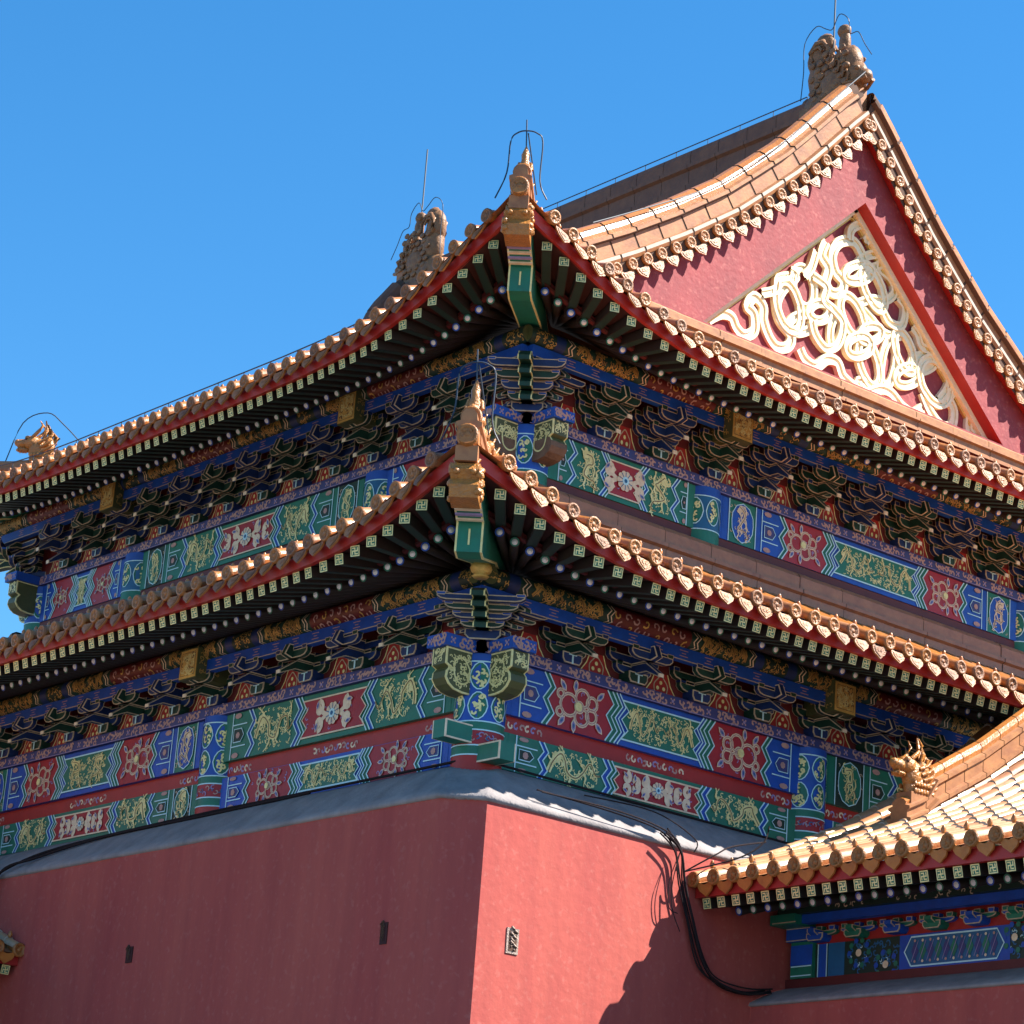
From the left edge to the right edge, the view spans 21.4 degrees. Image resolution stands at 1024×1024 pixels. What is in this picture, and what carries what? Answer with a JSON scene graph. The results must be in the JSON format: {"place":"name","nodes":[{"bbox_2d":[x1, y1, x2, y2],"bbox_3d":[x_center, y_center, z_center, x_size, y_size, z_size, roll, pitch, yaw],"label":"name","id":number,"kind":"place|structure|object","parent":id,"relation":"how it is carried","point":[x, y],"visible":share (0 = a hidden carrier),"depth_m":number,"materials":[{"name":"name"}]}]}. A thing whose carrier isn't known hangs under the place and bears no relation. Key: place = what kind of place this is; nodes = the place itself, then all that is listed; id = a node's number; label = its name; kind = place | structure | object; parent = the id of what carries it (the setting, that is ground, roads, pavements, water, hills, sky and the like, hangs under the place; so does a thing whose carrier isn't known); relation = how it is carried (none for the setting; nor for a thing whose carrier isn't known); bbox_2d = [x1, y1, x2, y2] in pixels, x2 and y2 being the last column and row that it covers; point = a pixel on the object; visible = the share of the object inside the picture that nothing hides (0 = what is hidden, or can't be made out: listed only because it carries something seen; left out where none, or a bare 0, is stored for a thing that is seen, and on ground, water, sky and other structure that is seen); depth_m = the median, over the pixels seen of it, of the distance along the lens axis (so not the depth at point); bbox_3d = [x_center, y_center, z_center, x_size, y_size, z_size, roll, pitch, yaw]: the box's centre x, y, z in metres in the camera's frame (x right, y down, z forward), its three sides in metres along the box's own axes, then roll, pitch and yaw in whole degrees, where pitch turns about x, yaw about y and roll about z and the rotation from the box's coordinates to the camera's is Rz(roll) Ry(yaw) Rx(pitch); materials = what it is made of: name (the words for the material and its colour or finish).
{"place":"outdoors","nodes":[
{"label":"outdoors","id":0,"kind":"place"},
{"bbox_2d":[0,0,1023,637],"label":"sky","id":1,"kind":"structure","parent":0,"point":[195,195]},
{"label":"ground","id":2,"kind":"structure","parent":0,"visible":0},
{"bbox_2d":[0,930,24,974],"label":"gallery wing","id":3,"kind":"structure","parent":2,"relation":"on","point":[7,960],"depth_m":35.67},
{"bbox_2d":[0,24,1023,1023],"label":"palace hall","id":4,"kind":"structure","parent":2,"relation":"on","point":[723,522],"depth_m":34.62,"materials":[{"name":"red paint"}]},
{"bbox_2d":[5,412,79,460],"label":"tip conductor","id":5,"kind":"object","parent":4,"relation":"attached to","point":[32,416],"visible":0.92,"depth_m":45.32,"materials":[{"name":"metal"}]},
{"bbox_2d":[0,317,369,466],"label":"eave conductor","id":6,"kind":"object","parent":4,"relation":"attached to","point":[177,399],"visible":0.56,"depth_m":39.27,"materials":[{"name":"metal"}]},
{"bbox_2d":[0,760,455,874],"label":"cable","id":7,"kind":"object","parent":4,"relation":"attached to","point":[157,824],"visible":1,"depth_m":34.21,"materials":[{"name":"black rubber"}]},
{"bbox_2d":[391,197,442,259],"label":"tip conductor","id":8,"kind":"object","parent":4,"relation":"attached to","point":[410,222],"visible":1,"depth_m":50.36,"materials":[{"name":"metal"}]},
{"bbox_2d":[421,149,427,211],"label":"lightning rod","id":9,"kind":"object","parent":4,"relation":"on","point":[424,180],"visible":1,"depth_m":50.82,"materials":[{"name":"grey metal"}]},
{"bbox_2d":[440,349,499,443],"bbox_3d":[-0.402,-1.254,29.328,0.583,1.085,0.356,13,-20,-25],"label":"tip conductor","id":10,"kind":"object","parent":4,"relation":"attached to","point":[463,366],"visible":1,"depth_m":29.38,"materials":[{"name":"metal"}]},
{"bbox_2d":[494,120,546,199],"bbox_3d":[0.157,-4.363,33.592,0.583,1.085,0.356,13,-20,-25],"label":"tip conductor","id":11,"kind":"object","parent":4,"relation":"attached to","point":[526,130],"visible":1,"depth_m":33.65,"materials":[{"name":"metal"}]},
{"bbox_2d":[498,764,789,843],"bbox_3d":[2.517,3.776,32.842,7.400,0.071,0.043,19,-23,-37],"label":"cable","id":12,"kind":"object","parent":4,"relation":"on","point":[635,802],"visible":0.6,"depth_m":32.05,"materials":[{"name":"black rubber"}]},
{"bbox_2d":[537,789,772,995],"bbox_3d":[1.632,4.349,31.074,3.686,1.976,0.393,16,-22,-32],"label":"cable bundle","id":13,"kind":"object","parent":4,"relation":"attached to","point":[682,878],"visible":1,"depth_m":31.19,"materials":[{"name":"black rubber"}]},
{"bbox_2d":[543,96,807,208],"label":"ridge conductor","id":14,"kind":"object","parent":4,"relation":"attached to","point":[676,152],"visible":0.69,"depth_m":45.15,"materials":[{"name":"metal"}]},
{"bbox_2d":[593,71,865,222],"bbox_3d":[3.288,-5.390,39.624,5.312,4.417,0.022,19,-23,-37],"label":"ridge conductor","id":15,"kind":"object","parent":4,"relation":"attached to","point":[737,172],"visible":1,"depth_m":39.47,"materials":[{"name":"grey metal"}]},
{"bbox_2d":[833,0,835,47],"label":"lightning rod","id":16,"kind":"object","parent":4,"relation":"on","point":[834,23],"visible":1,"depth_m":42.91,"materials":[{"name":"grey metal"}]},
{"bbox_2d":[800,13,871,101],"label":"tip conductor","id":17,"kind":"object","parent":4,"relation":"attached to","point":[829,30],"visible":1,"depth_m":42.88,"materials":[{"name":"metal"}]},
{"bbox_2d":[688,707,1023,1023],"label":"gallery wing","id":18,"kind":"structure","parent":2,"relation":"on","point":[936,936],"depth_m":30.56,"materials":[{"name":"ceramic"}]},
{"bbox_2d":[684,826,769,871],"bbox_3d":[2.698,3.976,31.544,0.569,0.652,1.436,-13,-25,43],"label":"cable","id":19,"kind":"object","parent":18,"relation":"on","point":[691,869],"visible":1,"depth_m":31.26,"materials":[{"name":"black rubber"}]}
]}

